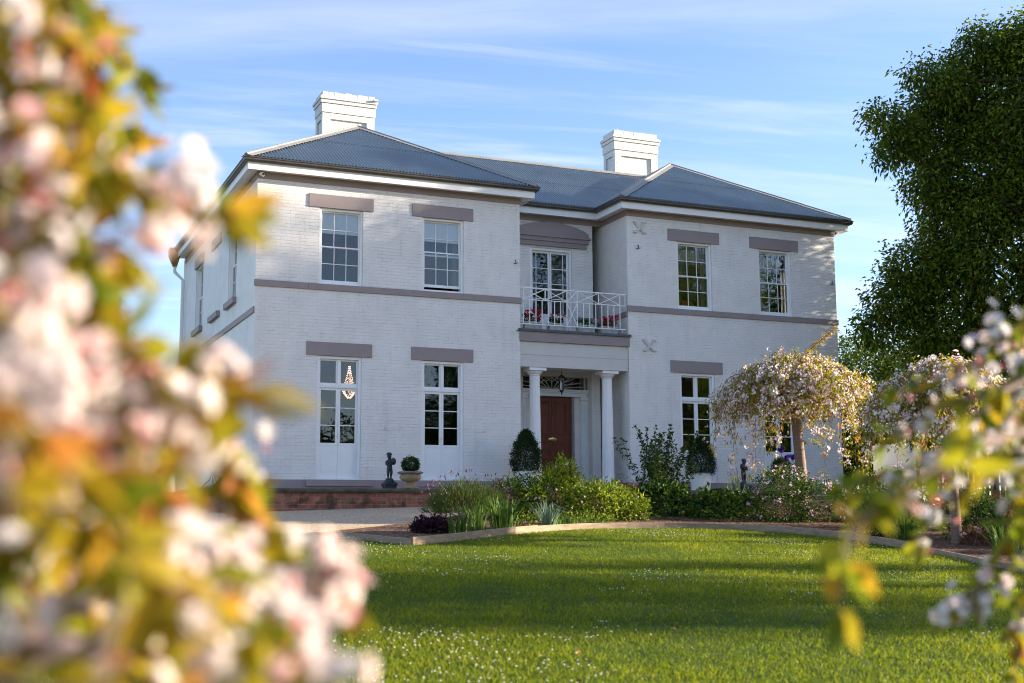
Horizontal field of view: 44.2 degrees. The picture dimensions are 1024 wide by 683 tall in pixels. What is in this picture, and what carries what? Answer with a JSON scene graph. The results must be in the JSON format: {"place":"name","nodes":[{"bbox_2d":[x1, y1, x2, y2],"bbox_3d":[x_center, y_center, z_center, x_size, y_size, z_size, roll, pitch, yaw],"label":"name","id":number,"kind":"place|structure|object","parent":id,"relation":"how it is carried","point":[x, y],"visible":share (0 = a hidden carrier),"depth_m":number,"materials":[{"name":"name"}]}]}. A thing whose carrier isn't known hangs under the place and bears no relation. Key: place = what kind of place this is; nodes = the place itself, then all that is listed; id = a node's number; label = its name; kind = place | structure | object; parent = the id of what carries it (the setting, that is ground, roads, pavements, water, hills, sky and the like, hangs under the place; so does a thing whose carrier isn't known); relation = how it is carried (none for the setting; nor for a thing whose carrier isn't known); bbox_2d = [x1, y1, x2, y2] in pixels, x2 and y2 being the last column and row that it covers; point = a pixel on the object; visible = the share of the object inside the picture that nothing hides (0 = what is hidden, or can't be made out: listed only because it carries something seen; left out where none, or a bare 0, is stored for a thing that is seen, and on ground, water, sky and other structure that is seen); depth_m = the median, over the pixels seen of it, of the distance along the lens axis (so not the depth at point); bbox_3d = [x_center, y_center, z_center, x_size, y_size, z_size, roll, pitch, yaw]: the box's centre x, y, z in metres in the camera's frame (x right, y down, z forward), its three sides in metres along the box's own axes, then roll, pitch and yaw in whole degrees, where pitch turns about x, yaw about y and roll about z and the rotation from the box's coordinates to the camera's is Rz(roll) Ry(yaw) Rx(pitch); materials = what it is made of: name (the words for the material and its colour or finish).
{"place":"outdoors","nodes":[
{"label":"outdoors","id":0,"kind":"place"},
{"bbox_2d":[203,459,217,485],"bbox_3d":[-7.145,3.195,30.073,0.700,0.737,0.700,3,-9,-23],"label":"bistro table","id":1,"kind":"object","parent":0,"point":[212,474],"visible":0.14,"depth_m":30.07,"materials":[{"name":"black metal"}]},
{"bbox_2d":[17,495,824,570],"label":"gravel drive","id":2,"kind":"structure","parent":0,"point":[306,520],"depth_m":25.37,"materials":[{"name":"beige gravel"}]},
{"bbox_2d":[0,524,1023,682],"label":"lawn","id":3,"kind":"structure","parent":0,"point":[731,616],"depth_m":10.72,"materials":[{"name":"green plant"}]},
{"bbox_2d":[0,0,381,682],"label":"blossoming cherry","id":4,"kind":"object","parent":3,"relation":"on","point":[112,430],"visible":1,"depth_m":1.09,"materials":[{"name":"pink plant"}]},
{"bbox_2d":[302,525,1021,682],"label":"clover flowers","id":5,"kind":"object","parent":3,"relation":"on","point":[459,657],"visible":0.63,"depth_m":9.82,"materials":[{"name":"white plant"}]},
{"bbox_2d":[339,522,1023,571],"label":"garden edging","id":6,"kind":"object","parent":3,"relation":"on","point":[429,539],"visible":0.48,"depth_m":20.89,"materials":[{"name":"beige stone"}]},
{"bbox_2d":[816,299,1023,682],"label":"blossoming cherry","id":7,"kind":"object","parent":3,"relation":"on","point":[997,418],"visible":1,"depth_m":2.55,"materials":[{"name":"pink plant"}]},
{"bbox_2d":[14,0,1023,489],"label":"sky","id":8,"kind":"structure","parent":0,"point":[762,95],"materials":[{"name":"blue"}]},
{"bbox_2d":[337,495,1023,563],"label":"garden bed","id":9,"kind":"object","parent":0,"point":[401,530],"visible":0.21,"depth_m":23.70,"materials":[{"name":"brown soil"}]},
{"bbox_2d":[407,513,455,533],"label":"heuchera plant","id":10,"kind":"object","parent":9,"relation":"on","point":[426,524],"visible":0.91,"depth_m":20.47,"materials":[{"name":"purple plant"}]},
{"bbox_2d":[442,510,479,532],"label":"iris clump","id":11,"kind":"object","parent":9,"relation":"on","point":[459,528],"visible":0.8,"depth_m":20.15,"materials":[{"name":"green plant"}]},
{"bbox_2d":[417,469,513,519],"bbox_3d":[-0.884,2.940,24.254,1.902,1.001,1.741,3,-9,-23],"label":"lavender bush","id":12,"kind":"object","parent":9,"relation":"on","point":[465,495],"visible":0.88,"depth_m":23.97,"materials":[{"name":"green plant"}]},
{"bbox_2d":[452,503,489,529],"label":"daylily clump","id":13,"kind":"object","parent":9,"relation":"on","point":[479,513],"visible":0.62,"depth_m":21.41,"materials":[{"name":"green plant"}]},
{"bbox_2d":[466,524,492,530],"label":"grass tuft","id":14,"kind":"object","parent":9,"relation":"on","point":[479,528],"visible":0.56,"depth_m":20.39,"materials":[{"name":"green plant"}]},
{"bbox_2d":[481,494,536,528],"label":"daylily clump","id":15,"kind":"object","parent":9,"relation":"on","point":[501,517],"visible":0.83,"depth_m":21.86,"materials":[{"name":"green plant"}]},
{"bbox_2d":[484,468,551,517],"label":"azalea bush","id":16,"kind":"object","parent":9,"relation":"on","point":[509,484],"visible":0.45,"depth_m":25.16,"materials":[{"name":"green plant"}]},
{"bbox_2d":[526,499,566,524],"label":"dianella clump","id":17,"kind":"object","parent":9,"relation":"on","point":[548,516],"visible":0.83,"depth_m":22.16,"materials":[{"name":"green plant"}]},
{"bbox_2d":[510,452,586,518],"bbox_3d":[0.786,2.931,25.188,1.812,1.596,1.590,3,-9,-23],"label":"azalea bush","id":18,"kind":"object","parent":9,"relation":"on","point":[553,474],"visible":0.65,"depth_m":25.08,"materials":[{"name":"green plant"}]},
{"bbox_2d":[555,516,578,523],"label":"grass tuft","id":19,"kind":"object","parent":9,"relation":"on","point":[566,520],"visible":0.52,"depth_m":22.67,"materials":[{"name":"green plant"}]},
{"bbox_2d":[513,506,625,525],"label":"ground cover plant","id":20,"kind":"object","parent":9,"relation":"on","point":[572,514],"visible":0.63,"depth_m":23.52,"materials":[{"name":"green plant"}]},
{"bbox_2d":[574,517,606,523],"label":"grass tuft","id":21,"kind":"object","parent":9,"relation":"on","point":[589,521],"visible":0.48,"depth_m":23.10,"materials":[{"name":"green plant"}]},
{"bbox_2d":[578,475,613,510],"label":"azalea bush","id":22,"kind":"object","parent":9,"relation":"on","point":[588,484],"visible":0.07,"depth_m":26.92,"materials":[{"name":"green plant"}]},
{"bbox_2d":[563,475,658,521],"bbox_3d":[1.897,3.155,24.942,2.078,1.087,1.498,3,-9,-23],"label":"azalea bush","id":23,"kind":"object","parent":9,"relation":"on","point":[626,502],"visible":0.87,"depth_m":24.75,"materials":[{"name":"green plant"}]},
{"bbox_2d":[608,477,645,514],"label":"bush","id":24,"kind":"object","parent":9,"relation":"on","point":[631,486],"visible":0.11,"depth_m":26.22,"materials":[{"name":"green plant"}]},
{"bbox_2d":[612,424,699,493],"bbox_3d":[3.286,2.789,28.045,1.999,1.938,1.193,5,-10,-35],"label":"tall shrub","id":25,"kind":"object","parent":9,"relation":"on","point":[656,467],"visible":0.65,"depth_m":27.95,"materials":[{"name":"green plant"}]},
{"bbox_2d":[632,477,690,515],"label":"hydrangea bush","id":26,"kind":"object","parent":9,"relation":"on","point":[658,491],"visible":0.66,"depth_m":26.32,"materials":[{"name":"green plant"}]},
{"bbox_2d":[650,499,776,521],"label":"ground cover plant","id":27,"kind":"object","parent":9,"relation":"on","point":[710,512],"visible":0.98,"depth_m":25.42,"materials":[{"name":"green plant"}]},
{"bbox_2d":[681,481,759,517],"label":"hydrangea bush","id":28,"kind":"object","parent":9,"relation":"on","point":[728,497],"visible":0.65,"depth_m":26.08,"materials":[{"name":"green plant"}]},
{"bbox_2d":[722,468,751,494],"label":"iris clump","id":29,"kind":"object","parent":9,"relation":"on","point":[737,482],"visible":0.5,"depth_m":28.33,"materials":[{"name":"green plant"}]},
{"bbox_2d":[777,446,796,508],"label":"iris clump","id":30,"kind":"object","parent":9,"relation":"on","point":[787,456],"visible":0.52,"depth_m":28.32,"materials":[{"name":"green plant"}]},
{"bbox_2d":[743,461,845,522],"bbox_3d":[5.830,3.122,25.897,2.451,1.404,1.699,3,-9,-23],"label":"rhododendron bush","id":31,"kind":"object","parent":9,"relation":"on","point":[801,513],"visible":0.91,"depth_m":25.69,"materials":[{"name":"green plant"}]},
{"bbox_2d":[702,323,888,515],"bbox_3d":[6.073,1.739,27.049,3.965,4.249,3.779,-2,-8,10],"label":"weeping cherry","id":32,"kind":"object","parent":9,"relation":"on","point":[790,382],"visible":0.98,"depth_m":26.36,"materials":[{"name":"white plant"}]},
{"bbox_2d":[815,471,857,512],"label":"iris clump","id":33,"kind":"object","parent":9,"relation":"on","point":[841,489],"visible":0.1,"depth_m":27.24,"materials":[{"name":"green plant"}]},
{"bbox_2d":[824,488,867,521],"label":"rhododendron bush","id":34,"kind":"object","parent":9,"relation":"on","point":[831,508],"visible":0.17,"depth_m":25.96,"materials":[{"name":"green plant"}]},
{"bbox_2d":[840,481,931,537],"bbox_3d":[6.598,2.974,22.102,1.249,1.145,1.933,-8,-11,44],"label":"dark shrub","id":35,"kind":"object","parent":9,"relation":"on","point":[881,530],"visible":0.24,"depth_m":22.01,"materials":[{"name":"green plant"}]},
{"bbox_2d":[840,467,931,529],"bbox_3d":[7.226,3.077,24.282,1.442,1.306,2.316,-7,-11,41],"label":"dark shrub","id":36,"kind":"object","parent":9,"relation":"on","point":[879,486],"visible":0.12,"depth_m":24.09,"materials":[{"name":"green plant"}]},
{"bbox_2d":[870,512,933,540],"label":"agapanthus clump","id":37,"kind":"object","parent":9,"relation":"on","point":[904,529],"visible":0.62,"depth_m":20.59,"materials":[{"name":"green plant"}]},
{"bbox_2d":[851,349,1023,542],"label":"weeping cherry","id":38,"kind":"object","parent":9,"relation":"on","point":[906,410],"visible":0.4,"depth_m":20.19,"materials":[{"name":"pink plant"}]},
{"bbox_2d":[920,488,989,530],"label":"mixed shrub","id":39,"kind":"object","parent":9,"relation":"on","point":[943,504],"visible":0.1,"depth_m":24.16,"materials":[{"name":"green plant"}]},
{"bbox_2d":[916,451,1015,500],"bbox_3d":[13.274,3.575,32.564,5.460,1.584,0.170,-1,-8,5],"label":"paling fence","id":40,"kind":"object","parent":9,"relation":"on","point":[994,485],"visible":0.08,"depth_m":32.55,"materials":[{"name":"white wood"}]},
{"bbox_2d":[943,485,1004,517],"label":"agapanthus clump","id":41,"kind":"object","parent":9,"relation":"on","point":[963,487],"visible":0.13,"depth_m":26.92,"materials":[{"name":"green plant"}]},
{"bbox_2d":[939,485,1010,540],"bbox_3d":[7.996,2.957,21.562,1.641,1.135,1.377,3,-9,-23],"label":"mixed shrub","id":42,"kind":"object","parent":9,"relation":"on","point":[992,515],"visible":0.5,"depth_m":21.38,"materials":[{"name":"green plant"}]},
{"bbox_2d":[958,524,995,545],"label":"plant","id":43,"kind":"object","parent":9,"relation":"on","point":[975,533],"visible":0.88,"depth_m":20.06,"materials":[{"name":"purple plant"}]},
{"bbox_2d":[961,525,1022,554],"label":"agapanthus clump","id":44,"kind":"object","parent":9,"relation":"on","point":[993,540],"visible":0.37,"depth_m":18.37,"materials":[{"name":"green plant"}]},
{"bbox_2d":[984,524,1017,546],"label":"agapanthus clump","id":45,"kind":"object","parent":9,"relation":"on","point":[1004,530],"visible":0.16,"depth_m":19.93,"materials":[{"name":"green plant"}]},
{"bbox_2d":[1003,495,1023,547],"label":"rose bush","id":46,"kind":"object","parent":9,"relation":"on","point":[1009,511],"visible":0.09,"depth_m":19.66,"materials":[{"name":"green plant"}]},
{"bbox_2d":[773,475,791,490],"bbox_3d":[7.149,3.760,33.406,0.610,0.405,0.611,3,-9,-23],"label":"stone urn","id":47,"kind":"object","parent":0,"point":[781,481],"visible":0.16,"depth_m":33.23,"materials":[{"name":"stone"}]},
{"bbox_2d":[769,456,791,474],"bbox_3d":[7.144,3.377,33.472,0.620,0.647,0.627,3,-9,-23],"label":"boxwood ball","id":48,"kind":"object","parent":47,"relation":"in","point":[779,460],"visible":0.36,"depth_m":33.39,"materials":[{"name":"green plant"}]},
{"bbox_2d":[979,498,1012,527],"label":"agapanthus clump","id":49,"kind":"object","parent":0,"point":[997,505],"visible":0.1,"depth_m":22.56,"materials":[{"name":"green plant"}]},
{"bbox_3d":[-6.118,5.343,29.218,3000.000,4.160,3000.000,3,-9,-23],"label":"ground","id":50,"kind":"structure","parent":0,"visible":0},
{"bbox_2d":[303,523,400,532],"bbox_3d":[-3.278,3.115,20.363,0.226,0.325,6.074,-4,-9,23],"label":"path edging","id":51,"kind":"object","parent":50,"relation":"on","point":[345,528],"visible":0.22,"depth_m":21.34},
{"bbox_2d":[181,487,922,512],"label":"terrace","id":52,"kind":"structure","parent":50,"relation":"on","point":[289,499],"depth_m":28.53,"materials":[{"name":"red brick"}]},
{"bbox_2d":[381,452,397,487],"bbox_3d":[-2.862,3.017,29.424,0.310,0.854,0.310,3,-9,-23],"label":"cherub statue","id":53,"kind":"object","parent":52,"relation":"on","point":[388,482],"visible":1,"depth_m":29.37,"materials":[{"name":"grey metal"}]},
{"bbox_2d":[397,471,422,488],"bbox_3d":[-2.368,3.224,29.322,0.610,0.405,0.611,3,-9,-23],"label":"stone urn","id":54,"kind":"object","parent":52,"relation":"on","point":[409,478],"visible":1,"depth_m":29.15,"materials":[{"name":"stone"}]},
{"bbox_2d":[401,455,419,470],"bbox_3d":[-2.364,2.869,29.378,0.498,0.463,0.496,3,-9,-23],"label":"boxwood ball","id":55,"kind":"object","parent":54,"relation":"in","point":[407,465],"visible":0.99,"depth_m":29.27,"materials":[{"name":"green plant"}]},
{"bbox_2d":[168,91,853,490],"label":"house","id":56,"kind":"structure","parent":52,"relation":"on","point":[406,283],"depth_m":33.78,"materials":[{"name":"paint"}]},
{"bbox_2d":[196,263,203,326],"bbox_3d":[-9.274,-1.336,37.844,0.190,1.912,1.262,3,-9,-23],"label":"window","id":57,"kind":"structure","parent":56,"relation":"in","point":[200,271],"depth_m":38.31,"materials":[{"name":"white paint"}]},
{"bbox_2d":[211,243,220,313],"bbox_3d":[-8.262,-1.718,35.188,0.005,1.920,1.200,3,-9,-23],"label":"blind window","id":58,"kind":"structure","parent":56,"relation":"in","point":[217,256],"depth_m":35.16,"materials":[{"name":"paint"}]},
{"bbox_2d":[229,244,236,298],"bbox_3d":[-7.215,-2.022,33.086,0.190,1.912,1.122,3,-9,-23],"label":"window","id":59,"kind":"structure","parent":56,"relation":"in","point":[233,252],"depth_m":33.47,"materials":[{"name":"white paint"}]},
{"bbox_2d":[315,356,360,479],"bbox_3d":[-4.246,1.862,30.657,1.102,2.992,0.190,3,-9,-23],"label":"french door","id":60,"kind":"structure","parent":56,"relation":"in","point":[337,460],"depth_m":30.60,"materials":[{"name":"white paint"}]},
{"bbox_2d":[319,208,362,285],"bbox_3d":[-4.269,-2.320,31.260,1.102,1.902,0.190,3,-9,-23],"label":"window","id":61,"kind":"structure","parent":56,"relation":"in","point":[332,221],"depth_m":31.33,"materials":[{"name":"white paint"}]},
{"bbox_2d":[342,362,354,397],"bbox_3d":[-4.165,0.767,32.262,0.500,1.382,0.500,3,-9,-23],"label":"chandelier","id":62,"kind":"object","parent":56,"relation":"hanging from","point":[346,396],"visible":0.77,"depth_m":32.25,"materials":[{"name":"beige"}]},
{"bbox_2d":[421,361,462,480],"bbox_3d":[-1.787,1.998,31.701,1.112,2.992,0.190,3,-9,-23],"label":"french door","id":63,"kind":"structure","parent":56,"relation":"in","point":[436,460],"depth_m":31.64,"materials":[{"name":"white paint"}]},
{"bbox_2d":[422,218,462,293],"bbox_3d":[-1.832,-2.176,32.354,1.112,1.902,0.300,3,-9,-23],"label":"window","id":64,"kind":"structure","parent":56,"relation":"in","point":[433,230],"depth_m":32.39,"materials":[{"name":"white paint"}]},
{"bbox_2d":[521,308,541,328],"bbox_3d":[0.534,-0.600,33.234,0.541,0.622,0.361,3,-9,-23],"label":"balcony planter","id":65,"kind":"object","parent":56,"relation":"on","point":[536,320],"visible":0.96,"depth_m":33.19,"materials":[{"name":"red plant"}]},
{"bbox_2d":[530,247,571,330],"bbox_3d":[1.043,-1.338,35.043,1.282,2.492,0.190,3,-9,-23],"label":"french door","id":66,"kind":"structure","parent":56,"relation":"in","point":[567,253],"depth_m":35.10,"materials":[{"name":"white paint"}]},
{"bbox_2d":[540,397,570,487],"bbox_3d":[1.088,2.779,34.396,1.160,2.525,0.144,3,-9,-23],"label":"front door","id":67,"kind":"structure","parent":56,"relation":"in","point":[555,412],"depth_m":34.49,"materials":[{"name":"red wood"}]},
{"bbox_2d":[547,313,567,330],"bbox_3d":[1.202,-0.501,33.512,0.517,0.500,0.345,3,-9,-23],"label":"balcony planter","id":68,"kind":"object","parent":56,"relation":"on","point":[557,321],"visible":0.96,"depth_m":33.46,"materials":[{"name":"white plant"}]},
{"bbox_2d":[558,371,564,394],"bbox_3d":[1.327,1.031,33.742,0.194,0.820,0.194,0,-8,-1],"label":"hanging lantern","id":69,"kind":"object","parent":56,"relation":"hanging from","point":[561,385],"visible":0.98,"depth_m":33.71,"materials":[{"name":"black metal"}]},
{"bbox_2d":[576,317,594,331],"bbox_3d":[1.971,-0.426,33.865,0.494,0.441,0.274,3,-9,-23],"label":"balcony planter","id":70,"kind":"object","parent":56,"relation":"on","point":[586,321],"visible":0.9,"depth_m":33.79,"materials":[{"name":"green plant"}]},
{"bbox_2d":[598,315,619,333],"bbox_3d":[2.627,-0.441,34.136,0.542,0.543,0.352,3,-9,-23],"label":"balcony planter","id":71,"kind":"object","parent":56,"relation":"on","point":[605,323],"visible":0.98,"depth_m":34.07,"materials":[{"name":"red plant"}]},
{"bbox_2d":[680,301,693,305],"bbox_3d":[5.120,-0.540,35.890,0.470,1.320,0.550,3,-9,-23],"label":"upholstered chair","id":72,"kind":"object","parent":56,"relation":"in","point":[685,303],"visible":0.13,"depth_m":36.11,"materials":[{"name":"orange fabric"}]},
{"bbox_2d":[676,241,711,310],"bbox_3d":[5.007,-1.792,35.285,1.112,1.902,0.350,3,-9,-23],"label":"window","id":73,"kind":"structure","parent":56,"relation":"in","point":[686,256],"depth_m":35.39,"materials":[{"name":"white paint"}]},
{"bbox_2d":[679,373,716,482],"bbox_3d":[5.062,2.379,34.609,1.112,2.992,0.190,3,-9,-23],"label":"french door","id":74,"kind":"structure","parent":56,"relation":"in","point":[695,400],"depth_m":34.66,"materials":[{"name":"white paint"}]},
{"bbox_2d":[758,249,791,316],"bbox_3d":[7.401,-1.632,36.491,1.112,1.902,0.700,3,-9,-23],"label":"window","id":75,"kind":"structure","parent":56,"relation":"in","point":[766,263],"depth_m":36.40,"materials":[{"name":"white paint"}]},
{"bbox_2d":[763,406,795,481],"bbox_3d":[7.525,2.516,35.655,1.112,2.992,0.190,3,-9,-23],"label":"french door","id":76,"kind":"structure","parent":56,"relation":"in","point":[768,458],"depth_m":35.57,"materials":[{"name":"white paint"}]},
{"bbox_2d":[782,269,785,312],"bbox_3d":[8.696,-1.350,38.516,0.190,1.902,1.092,3,-9,-23],"label":"window","id":77,"kind":"structure","parent":56,"relation":"in","point":[783,271],"depth_m":38.98,"materials":[{"name":"white paint"}]},
{"bbox_2d":[515,471,537,487],"bbox_3d":[0.352,3.487,31.516,0.580,0.480,0.580,3,-9,-23],"label":"white pot","id":78,"kind":"object","parent":52,"relation":"on","point":[521,473],"visible":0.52,"depth_m":31.29,"materials":[{"name":"ceramic"}]},
{"bbox_2d":[508,428,544,473],"bbox_3d":[0.349,2.787,31.612,0.961,1.276,0.973,3,-9,-23],"label":"conifer","id":79,"kind":"object","parent":78,"relation":"in","point":[526,438],"visible":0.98,"depth_m":31.46,"materials":[{"name":"green plant"}]},
{"bbox_2d":[690,473,711,489],"bbox_3d":[4.981,3.724,33.265,0.580,0.460,0.580,3,-9,-23],"label":"white pot","id":80,"kind":"object","parent":52,"relation":"on","point":[698,480],"visible":0.62,"depth_m":33.04,"materials":[{"name":"ceramic"}]},
{"bbox_2d":[684,434,717,474],"bbox_3d":[4.987,3.067,33.377,0.970,1.229,1.046,3,-9,-23],"label":"conifer","id":81,"kind":"object","parent":80,"relation":"in","point":[702,449],"visible":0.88,"depth_m":33.20,"materials":[{"name":"green plant"}]},
{"bbox_2d":[740,459,751,489],"bbox_3d":[6.115,3.516,33.236,0.310,0.854,0.310,3,-9,-23],"label":"cherub statue","id":82,"kind":"object","parent":52,"relation":"on","point":[743,468],"visible":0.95,"depth_m":33.17,"materials":[{"name":"grey metal"}]},
{"bbox_2d":[838,319,1008,488],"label":"broadleaf tree","id":83,"kind":"object","parent":50,"relation":"on","point":[847,358],"visible":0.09,"depth_m":43.44,"materials":[{"name":"green plant"}]},
{"bbox_2d":[862,423,990,494],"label":"garden shed","id":84,"kind":"structure","parent":50,"relation":"on","point":[889,458],"depth_m":36.56,"materials":[{"name":"white paint"}]},
{"bbox_2d":[841,4,1023,472],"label":"broadleaf tree","id":85,"kind":"object","parent":50,"relation":"on","point":[986,128],"visible":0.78,"depth_m":34.91,"materials":[{"name":"green plant"}]}
]}

